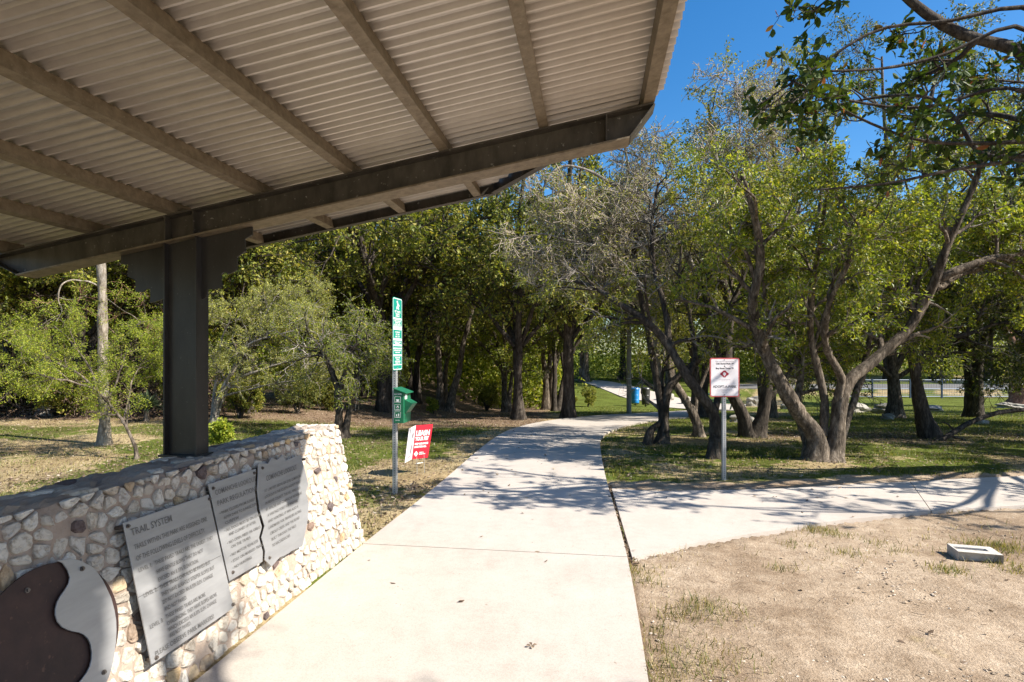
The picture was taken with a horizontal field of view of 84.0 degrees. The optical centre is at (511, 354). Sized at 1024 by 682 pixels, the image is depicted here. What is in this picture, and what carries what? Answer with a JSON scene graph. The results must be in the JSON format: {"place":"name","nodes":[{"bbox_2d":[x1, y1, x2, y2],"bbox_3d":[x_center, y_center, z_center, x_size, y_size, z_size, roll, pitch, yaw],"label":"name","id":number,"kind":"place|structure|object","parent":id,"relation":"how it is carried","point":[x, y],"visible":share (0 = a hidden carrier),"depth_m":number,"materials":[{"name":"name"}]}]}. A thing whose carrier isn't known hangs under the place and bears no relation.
{"place":"outdoors","nodes":[
{"label":"outdoors","id":0,"kind":"place"},
{"bbox_2d":[194,411,688,681],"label":"path","id":1,"kind":"structure","parent":0,"point":[568,607],"depth_m":3.56,"materials":[{"name":"concrete"}]},
{"bbox_2d":[0,335,1023,681],"bbox_3d":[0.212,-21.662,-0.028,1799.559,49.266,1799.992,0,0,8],"label":"ground","id":2,"kind":"structure","parent":0,"point":[832,623],"depth_m":4.28,"materials":[{"name":"beige soil"}]},
{"bbox_2d":[0,355,25,405],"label":"shrub","id":3,"kind":"object","parent":2,"relation":"on","point":[9,369],"visible":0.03,"depth_m":15.51,"materials":[{"name":"green plant"}]},
{"bbox_2d":[0,369,37,412],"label":"shrub","id":4,"kind":"object","parent":2,"relation":"on","point":[12,399],"visible":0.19,"depth_m":14.74,"materials":[{"name":"green plant"}]},
{"bbox_2d":[2,279,72,415],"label":"tree","id":5,"kind":"object","parent":2,"relation":"on","point":[43,325],"visible":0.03,"depth_m":14.44,"materials":[{"name":"green plant"}]},
{"bbox_2d":[0,285,94,407],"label":"tree","id":6,"kind":"object","parent":2,"relation":"on","point":[27,320],"visible":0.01,"depth_m":16.86,"materials":[{"name":"green plant"}]},
{"bbox_2d":[0,265,109,346],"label":"tree","id":7,"kind":"object","parent":2,"relation":"on","point":[38,286],"visible":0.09,"depth_m":13.38,"materials":[{"name":"green plant"}]},
{"bbox_2d":[12,359,112,416],"bbox_3d":[-11.038,0.868,14.058,1.132,1.581,1.993,0,0,42],"label":"shrub","id":8,"kind":"object","parent":2,"relation":"on","point":[58,401],"visible":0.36,"depth_m":13.78,"materials":[{"name":"green plant"}]},
{"bbox_2d":[0,274,157,351],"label":"tree","id":9,"kind":"object","parent":2,"relation":"on","point":[54,337],"visible":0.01,"depth_m":22.21,"materials":[{"name":"green plant"}]},
{"bbox_2d":[0,299,162,459],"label":"sapling","id":10,"kind":"object","parent":2,"relation":"on","point":[52,369],"visible":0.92,"depth_m":8.40,"materials":[{"name":"green plant"}]},
{"bbox_2d":[3,263,162,445],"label":"tree","id":11,"kind":"object","parent":2,"relation":"on","point":[104,436],"visible":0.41,"depth_m":9.50,"materials":[{"name":"green plant"}]},
{"bbox_2d":[0,261,228,415],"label":"tree","id":12,"kind":"object","parent":2,"relation":"on","point":[91,332],"visible":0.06,"depth_m":14.15,"materials":[{"name":"green plant"}]},
{"bbox_2d":[0,315,235,420],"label":"brushwood","id":13,"kind":"object","parent":2,"relation":"on","point":[141,388],"visible":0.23,"depth_m":14.36,"materials":[{"name":"green plant"}]},
{"bbox_2d":[109,375,127,406],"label":"shrub","id":14,"kind":"object","parent":2,"relation":"on","point":[117,390],"visible":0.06,"depth_m":15.22,"materials":[{"name":"green plant"}]},
{"bbox_2d":[0,246,277,408],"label":"tree","id":15,"kind":"object","parent":2,"relation":"on","point":[11,313],"visible":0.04,"depth_m":16.33,"materials":[{"name":"green plant"}]},
{"bbox_2d":[132,390,162,421],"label":"tree","id":16,"kind":"object","parent":2,"relation":"on","point":[147,413],"visible":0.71,"depth_m":13.16,"materials":[{"name":"green plant"}]},
{"bbox_2d":[158,384,162,398],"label":"shrub","id":17,"kind":"object","parent":2,"relation":"on","point":[161,388],"visible":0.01,"depth_m":14.14,"materials":[{"name":"green plant"}]},
{"bbox_2d":[0,424,364,681],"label":"stone wall","id":18,"kind":"structure","parent":2,"relation":"on","point":[80,518],"depth_m":2.71,"materials":[{"name":"beige stone"}]},
{"bbox_2d":[0,559,118,681],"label":"round plaque","id":19,"kind":"object","parent":18,"relation":"attached to","point":[59,620],"visible":1,"depth_m":2.04,"materials":[{"name":"metal"}]},
{"bbox_2d":[114,495,234,664],"bbox_3d":[-1.544,0.998,2.644,0.183,0.595,0.565,0,0,8],"label":"metal plaque","id":20,"kind":"object","parent":18,"relation":"attached to","point":[182,589],"visible":1,"depth_m":2.59,"materials":[{"name":"metal"}]},
{"bbox_2d":[206,469,263,580],"bbox_3d":[-1.502,0.916,3.116,0.161,0.507,0.414,0,0,8],"label":"metal plaque","id":21,"kind":"object","parent":18,"relation":"attached to","point":[236,515],"visible":0.99,"depth_m":3.07,"materials":[{"name":"metal"}]},
{"bbox_2d":[255,455,309,566],"bbox_3d":[-1.434,0.927,3.552,0.171,0.591,0.620,0,0,8],"label":"metal plaque","id":22,"kind":"object","parent":18,"relation":"attached to","point":[282,498],"visible":0.99,"depth_m":3.50,"materials":[{"name":"metal"}]},
{"bbox_2d":[13,222,381,335],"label":"tree","id":23,"kind":"object","parent":2,"relation":"on","point":[225,276],"visible":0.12,"depth_m":13.77,"materials":[{"name":"green plant"}]},
{"bbox_2d":[208,417,236,443],"bbox_3d":[-5.049,1.331,9.861,0.641,0.539,0.477,0,0,45],"label":"shrub","id":24,"kind":"object","parent":2,"relation":"on","point":[222,431],"visible":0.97,"depth_m":9.73,"materials":[{"name":"green plant"}]},
{"bbox_2d":[111,239,350,399],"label":"tree","id":25,"kind":"object","parent":2,"relation":"on","point":[272,344],"visible":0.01,"depth_m":21.12,"materials":[{"name":"green plant"}]},
{"bbox_2d":[208,370,270,418],"bbox_3d":[-6.582,0.987,14.050,1.652,1.310,0.938,0,0,20],"label":"shrub","id":26,"kind":"object","parent":2,"relation":"on","point":[255,394],"visible":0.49,"depth_m":13.99,"materials":[{"name":"green plant"}]},
{"bbox_2d":[108,236,371,413],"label":"tree","id":27,"kind":"object","parent":2,"relation":"on","point":[240,289],"visible":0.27,"depth_m":14.97,"materials":[{"name":"green plant"}]},
{"bbox_2d":[208,270,357,422],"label":"tree","id":28,"kind":"object","parent":2,"relation":"on","point":[242,357],"visible":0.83,"depth_m":12.15,"materials":[{"name":"green plant"}]},
{"bbox_2d":[272,366,323,413],"bbox_3d":[-5.874,0.987,15.632,1.478,1.394,1.074,0,0,8],"label":"shrub","id":29,"kind":"object","parent":2,"relation":"on","point":[309,399],"visible":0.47,"depth_m":15.50,"materials":[{"name":"green plant"}]},
{"bbox_2d":[278,363,325,403],"bbox_3d":[-6.756,0.966,18.482,1.063,1.485,1.872,0,0,17],"label":"shrub","id":30,"kind":"object","parent":2,"relation":"on","point":[281,373],"visible":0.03,"depth_m":17.96,"materials":[{"name":"green plant"}]},
{"bbox_2d":[238,232,392,396],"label":"tree","id":31,"kind":"object","parent":2,"relation":"on","point":[339,309],"visible":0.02,"depth_m":21.71,"materials":[{"name":"green plant"}]},
{"bbox_2d":[311,377,347,411],"bbox_3d":[-5.565,1.180,16.957,1.364,1.082,0.775,0,0,19],"label":"shrub","id":32,"kind":"object","parent":2,"relation":"on","point":[328,404],"visible":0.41,"depth_m":16.82,"materials":[{"name":"green plant"}]},
{"bbox_2d":[260,291,415,438],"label":"tree","id":33,"kind":"object","parent":2,"relation":"on","point":[375,359],"visible":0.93,"depth_m":10.73,"materials":[{"name":"green plant"}]},
{"bbox_2d":[0,0,686,457],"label":"shelter","id":34,"kind":"object","parent":2,"relation":"on","point":[178,156],"visible":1,"depth_m":2.48,"materials":[{"name":"metal"}]},
{"bbox_2d":[356,359,412,395],"bbox_3d":[-4.984,0.937,21.864,2.319,1.840,1.318,0,0,-10],"label":"shrub","id":35,"kind":"object","parent":2,"relation":"on","point":[406,373],"visible":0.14,"depth_m":21.75,"materials":[{"name":"green plant"}]},
{"bbox_2d":[285,220,486,396],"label":"tree","id":36,"kind":"object","parent":2,"relation":"on","point":[363,394],"visible":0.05,"depth_m":21.39,"materials":[{"name":"green plant"}]},
{"bbox_2d":[271,181,532,412],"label":"tree","id":37,"kind":"object","parent":2,"relation":"on","point":[429,219],"visible":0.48,"depth_m":17.14,"materials":[{"name":"green plant"}]},
{"bbox_2d":[392,297,416,493],"bbox_3d":[-1.166,0.495,6.126,0.242,2.217,0.290,0,0,8],"label":"pet waste station","id":38,"kind":"object","parent":2,"relation":"on","point":[403,403],"visible":0.98,"depth_m":6.12,"materials":[{"name":"green metal"}]},
{"bbox_2d":[296,187,519,403],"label":"tree","id":39,"kind":"object","parent":2,"relation":"on","point":[414,383],"visible":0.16,"depth_m":22.45,"materials":[{"name":"green plant"}]},
{"bbox_2d":[405,424,432,472],"bbox_3d":[-1.194,1.235,7.117,0.138,0.704,0.451,0,0,35],"label":"yard sign","id":40,"kind":"object","parent":2,"relation":"on","point":[418,441],"visible":0.99,"depth_m":7.17,"materials":[{"name":"red plastic"}]},
{"bbox_2d":[365,216,489,399],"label":"tree","id":41,"kind":"object","parent":2,"relation":"on","point":[445,372],"visible":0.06,"depth_m":26.73,"materials":[{"name":"green plant"}]},
{"bbox_2d":[426,396,438,413],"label":"shrub","id":42,"kind":"object","parent":2,"relation":"on","point":[433,405],"visible":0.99,"depth_m":20.10,"materials":[{"name":"green plant"}]},
{"bbox_2d":[396,187,543,412],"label":"tree","id":43,"kind":"object","parent":2,"relation":"on","point":[449,406],"visible":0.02,"depth_m":21.87,"materials":[{"name":"brown plant"}]},
{"bbox_2d":[472,381,501,410],"bbox_3d":[-0.980,1.831,24.988,1.051,1.467,1.850,0,0,-40],"label":"shrub","id":44,"kind":"object","parent":2,"relation":"on","point":[485,394],"visible":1,"depth_m":24.99,"materials":[{"name":"green plant"}]},
{"bbox_2d":[402,261,582,411],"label":"tree","id":45,"kind":"object","parent":2,"relation":"on","point":[482,346],"visible":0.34,"depth_m":23.52,"materials":[{"name":"green plant"}]},
{"bbox_2d":[0,218,1012,408],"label":"woodland","id":46,"kind":"object","parent":2,"relation":"on","point":[493,374],"visible":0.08,"depth_m":32.47,"materials":[{"name":"green plant"}]},
{"bbox_2d":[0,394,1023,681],"bbox_3d":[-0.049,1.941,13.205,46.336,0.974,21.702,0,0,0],"label":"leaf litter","id":47,"kind":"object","parent":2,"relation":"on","point":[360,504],"visible":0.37,"depth_m":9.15,"materials":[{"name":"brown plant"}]},
{"bbox_2d":[383,166,651,419],"bbox_3d":[-0.047,-2.810,17.194,8.050,9.825,7.151,0,0,25],"label":"tree","id":48,"kind":"object","parent":2,"relation":"on","point":[502,282],"visible":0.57,"depth_m":16.85,"materials":[{"name":"green plant"}]},
{"bbox_2d":[476,182,614,409],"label":"tree","id":49,"kind":"object","parent":2,"relation":"on","point":[547,391],"visible":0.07,"depth_m":26.77,"materials":[{"name":"green plant"}]},
{"bbox_2d":[424,153,708,417],"bbox_3d":[2.243,-3.537,18.727,8.324,11.436,9.370,0,0,-43],"label":"tree","id":50,"kind":"object","parent":2,"relation":"on","point":[568,334],"visible":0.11,"depth_m":17.95,"materials":[{"name":"green plant"}]},
{"bbox_2d":[485,179,659,410],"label":"tree","id":51,"kind":"object","parent":2,"relation":"on","point":[556,401],"visible":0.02,"depth_m":24.93,"materials":[{"name":"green plant"}]},
{"bbox_2d":[580,386,596,406],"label":"shrub","id":52,"kind":"object","parent":2,"relation":"on","point":[590,397],"visible":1,"depth_m":30.67,"materials":[{"name":"green plant"}]},
{"bbox_2d":[559,187,651,382],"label":"tree","id":53,"kind":"object","parent":2,"relation":"on","point":[584,369],"visible":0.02,"depth_m":51.49,"materials":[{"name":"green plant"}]},
{"bbox_2d":[626,293,631,413],"bbox_3d":[4.494,-0.769,21.860,0.200,6.480,0.200,0,0,8],"label":"utility pole","id":54,"kind":"object","parent":2,"relation":"on","point":[628,402],"visible":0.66,"depth_m":21.78,"materials":[{"name":"brown wood"}]},
{"bbox_2d":[631,387,639,405],"bbox_3d":[6.959,2.402,32.120,0.508,1.140,0.508,0,0,8],"label":"trash barrel","id":55,"kind":"object","parent":2,"relation":"on","point":[635,397],"visible":0.85,"depth_m":31.94,"materials":[{"name":"blue plastic"}]},
{"bbox_2d":[641,387,649,406],"bbox_3d":[7.290,2.346,31.020,0.508,1.160,0.508,0,0,8],"label":"trash barrel","id":56,"kind":"object","parent":2,"relation":"on","point":[646,392],"visible":0.75,"depth_m":30.82,"materials":[{"name":"grey metal"}]},
{"bbox_2d":[604,163,696,379],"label":"tree","id":57,"kind":"object","parent":2,"relation":"on","point":[623,374],"depth_m":54.42,"materials":[{"name":"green plant"}]},
{"bbox_2d":[514,132,790,458],"bbox_3d":[2.060,-0.936,8.909,4.188,5.049,2.210,0,0,8],"label":"tree","id":58,"kind":"object","parent":2,"relation":"on","point":[710,406],"visible":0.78,"depth_m":8.69,"materials":[{"name":"green plant"}]},
{"bbox_2d":[483,58,826,438],"bbox_3d":[2.520,-1.844,10.135,6.058,6.975,2.594,0,0,0],"label":"tree","id":59,"kind":"object","parent":2,"relation":"on","point":[616,263],"visible":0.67,"depth_m":9.83,"materials":[{"name":"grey plant"}]},
{"bbox_2d":[603,215,724,383],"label":"tree","id":60,"kind":"object","parent":2,"relation":"on","point":[666,376],"visible":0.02,"depth_m":49.71,"materials":[{"name":"green plant"}]},
{"bbox_2d":[534,139,803,445],"bbox_3d":[2.645,-1.026,10.204,4.701,5.338,2.898,0,0,8],"label":"tree","id":61,"kind":"object","parent":2,"relation":"on","point":[663,396],"visible":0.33,"depth_m":9.95,"materials":[{"name":"green plant"}]},
{"bbox_2d":[348,452,1023,679],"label":"twig litter","id":62,"kind":"object","parent":2,"relation":"on","point":[765,603],"visible":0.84,"depth_m":3.36,"materials":[{"name":"brown wood"}]},
{"bbox_2d":[648,255,750,437],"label":"tree","id":63,"kind":"object","parent":2,"relation":"on","point":[696,422],"visible":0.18,"depth_m":11.09,"materials":[{"name":"green plant"}]},
{"bbox_2d":[576,131,825,417],"bbox_3d":[5.902,-3.251,19.259,7.948,10.920,8.947,0,0,24],"label":"tree","id":64,"kind":"object","parent":2,"relation":"on","point":[702,412],"visible":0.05,"depth_m":18.52,"materials":[{"name":"green plant"}]},
{"bbox_2d":[710,358,738,479],"bbox_3d":[2.555,0.821,6.856,0.354,1.569,0.051,0,0,0],"label":"park sign","id":65,"kind":"object","parent":2,"relation":"on","point":[724,378],"visible":1,"depth_m":6.83,"materials":[{"name":"white metal"}]},
{"bbox_2d":[656,183,799,356],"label":"tree","id":66,"kind":"object","parent":2,"relation":"on","point":[718,284],"visible":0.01,"depth_m":45.87,"materials":[{"name":"green plant"}]},
{"bbox_2d":[729,415,753,421],"bbox_3d":[6.544,1.844,16.129,0.808,0.310,0.603,0,0,-8],"label":"boulder","id":67,"kind":"object","parent":2,"relation":"on","point":[733,418],"visible":0.24,"depth_m":15.97,"materials":[{"name":"white stone"}]},
{"bbox_2d":[746,396,757,405],"bbox_3d":[13.502,2.703,31.731,0.921,0.840,0.657,0,0,-37],"label":"boulder","id":68,"kind":"object","parent":2,"relation":"on","point":[752,401],"visible":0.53,"depth_m":31.51,"materials":[{"name":"grey stone"}]},
{"bbox_2d":[647,75,887,417],"bbox_3d":[9.357,-2.963,19.339,10.000,10.368,6.589,0,0,-17],"label":"tree","id":69,"kind":"object","parent":2,"relation":"on","point":[773,413],"visible":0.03,"depth_m":18.09,"materials":[{"name":"green plant"}]},
{"bbox_2d":[719,202,845,383],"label":"tree","id":70,"kind":"object","parent":2,"relation":"on","point":[795,380],"depth_m":49.36,"materials":[{"name":"green plant"}]},
{"bbox_2d":[673,35,893,437],"bbox_3d":[5.109,-2.359,11.275,4.519,8.119,2.447,0,0,-13],"label":"tree","id":71,"kind":"object","parent":2,"relation":"on","point":[749,428],"visible":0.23,"depth_m":11.00,"materials":[{"name":"green plant"}]},
{"bbox_2d":[621,453,1023,681],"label":"gravel","id":72,"kind":"structure","parent":2,"relation":"on","point":[887,680],"depth_m":3.54,"materials":[{"name":"beige gravel"}]},
{"bbox_2d":[629,522,1023,681],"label":"weeds","id":73,"kind":"object","parent":2,"relation":"on","point":[825,529],"visible":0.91,"depth_m":3.39,"materials":[{"name":"green plant"}]},
{"bbox_2d":[666,96,1023,462],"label":"tree","id":74,"kind":"object","parent":2,"relation":"on","point":[864,243],"visible":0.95,"depth_m":7.93,"materials":[{"name":"green plant"}]},
{"bbox_2d":[733,131,960,365],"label":"tree","id":75,"kind":"object","parent":2,"relation":"on","point":[886,168],"visible":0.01,"depth_m":17.10,"materials":[{"name":"green plant"}]},
{"bbox_2d":[829,226,886,379],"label":"tree","id":76,"kind":"object","parent":2,"relation":"on","point":[884,377],"depth_m":53.80,"materials":[{"name":"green plant"}]},
{"bbox_2d":[848,403,871,411],"bbox_3d":[14.554,2.324,24.262,1.295,0.565,1.050,0,0,-14],"label":"boulder","id":77,"kind":"object","parent":2,"relation":"on","point":[865,408],"visible":0.26,"depth_m":23.87,"materials":[{"name":"grey stone"}]},
{"bbox_2d":[792,156,931,380],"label":"tree","id":78,"kind":"object","parent":2,"relation":"on","point":[872,165],"depth_m":45.97,"materials":[{"name":"green plant"}]},
{"bbox_2d":[871,403,886,413],"bbox_3d":[14.498,2.179,22.182,0.920,0.604,0.701,0,0,-33],"label":"boulder","id":79,"kind":"object","parent":2,"relation":"on","point":[879,410],"visible":0.41,"depth_m":22.01,"materials":[{"name":"grey stone"}]},
{"bbox_2d":[738,0,1023,198],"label":"tree","id":80,"kind":"object","parent":2,"relation":"on","point":[810,78],"visible":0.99,"depth_m":4.71,"materials":[{"name":"green plant"}]},
{"bbox_2d":[748,0,1023,417],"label":"tree","id":81,"kind":"object","parent":2,"relation":"on","point":[894,406],"visible":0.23,"depth_m":18.17,"materials":[{"name":"green plant"}]},
{"bbox_2d":[880,413,895,419],"bbox_3d":[11.629,1.940,17.592,0.400,0.289,0.296,0,0,34],"label":"boulder","id":82,"kind":"object","parent":2,"relation":"on","point":[889,416],"visible":0.71,"depth_m":17.50,"materials":[{"name":"grey stone"}]},
{"bbox_2d":[815,0,1023,438],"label":"tree","id":83,"kind":"object","parent":2,"relation":"on","point":[927,425],"visible":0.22,"depth_m":10.71,"materials":[{"name":"green plant"}]},
{"bbox_2d":[820,97,1023,416],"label":"tree","id":84,"kind":"object","parent":2,"relation":"on","point":[970,404],"visible":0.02,"depth_m":18.81,"materials":[{"name":"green plant"}]},
{"bbox_2d":[850,379,1009,397],"bbox_3d":[30.294,2.246,38.000,16.358,1.500,0.102,0,0,0],"label":"fence","id":85,"kind":"object","parent":2,"relation":"on","point":[936,394],"visible":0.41,"depth_m":37.99,"materials":[{"name":"grey metal"}]},
{"bbox_2d":[852,191,1014,381],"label":"tree","id":86,"kind":"object","parent":2,"relation":"on","point":[929,380],"depth_m":51.81,"materials":[{"name":"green plant"}]},
{"bbox_2d":[929,405,942,410],"bbox_3d":[18.916,2.447,25.844,1.129,0.427,1.499,0,0,38],"label":"boulder","id":87,"kind":"object","parent":2,"relation":"on","point":[935,407],"visible":0.32,"depth_m":25.21,"materials":[{"name":"grey stone"}]},
{"bbox_2d":[883,91,1023,342],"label":"tree","id":88,"kind":"object","parent":2,"relation":"on","point":[966,148],"visible":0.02,"depth_m":15.61,"materials":[{"name":"green plant"}]},
{"bbox_2d":[923,119,1023,300],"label":"tree","id":89,"kind":"object","parent":2,"relation":"on","point":[973,153],"visible":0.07,"depth_m":13.14,"materials":[{"name":"green plant"}]},
{"bbox_2d":[947,543,1003,563],"bbox_3d":[3.408,1.496,4.192,0.276,0.130,0.188,0,0,17],"label":"concrete block","id":90,"kind":"object","parent":2,"relation":"on","point":[970,552],"depth_m":4.16,"materials":[{"name":"white concrete"}]},
{"bbox_2d":[958,313,995,378],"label":"tree","id":91,"kind":"object","parent":2,"relation":"on","point":[989,350],"visible":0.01,"depth_m":54.70,"materials":[{"name":"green plant"}]},
{"bbox_2d":[932,158,1023,403],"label":"tree","id":92,"kind":"object","parent":2,"relation":"on","point":[1015,398],"visible":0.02,"depth_m":29.86,"materials":[{"name":"green plant"}]},
{"bbox_2d":[933,408,1023,441],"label":"fallen limb","id":93,"kind":"object","parent":2,"relation":"on","point":[954,431],"visible":0.76,"depth_m":10.44,"materials":[{"name":"brown wood"}]},
{"bbox_2d":[974,420,988,423],"bbox_3d":[12.483,1.802,15.189,0.452,0.165,0.406,0,0,29],"label":"boulder","id":94,"kind":"object","parent":2,"relation":"on","point":[984,421],"visible":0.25,"depth_m":15.03,"materials":[{"name":"grey stone"}]},
{"bbox_2d":[994,402,1023,407],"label":"boulder","id":95,"kind":"object","parent":2,"relation":"on","point":[1005,405],"visible":0.73,"depth_m":29.12,"materials":[{"name":"grey stone"}]},
{"bbox_2d":[0,387,1023,562],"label":"grass","id":96,"kind":"structure","parent":0,"point":[973,427],"depth_m":9.86,"materials":[{"name":"green plant"}]},
{"bbox_2d":[0,396,1023,568],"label":"dry grass","id":97,"kind":"structure","parent":0,"point":[53,466],"depth_m":7.78,"materials":[{"name":"beige plant"}]},
{"bbox_2d":[574,379,745,410],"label":"path","id":98,"kind":"structure","parent":0,"point":[616,389],"depth_m":41.74,"materials":[{"name":"concrete"}]},
{"bbox_2d":[315,0,1023,354],"label":"sky","id":99,"kind":"structure","parent":0,"point":[704,30],"materials":[{"name":"blue"}]},
{"bbox_2d":[612,476,1023,561],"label":"path","id":100,"kind":"structure","parent":0,"point":[654,523],"depth_m":5.57,"materials":[{"name":"concrete"}]},
{"bbox_2d":[739,384,1005,388],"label":"road","id":101,"kind":"structure","parent":0,"point":[875,386],"depth_m":46.48,"materials":[{"name":"grey asphalt"}]}
]}

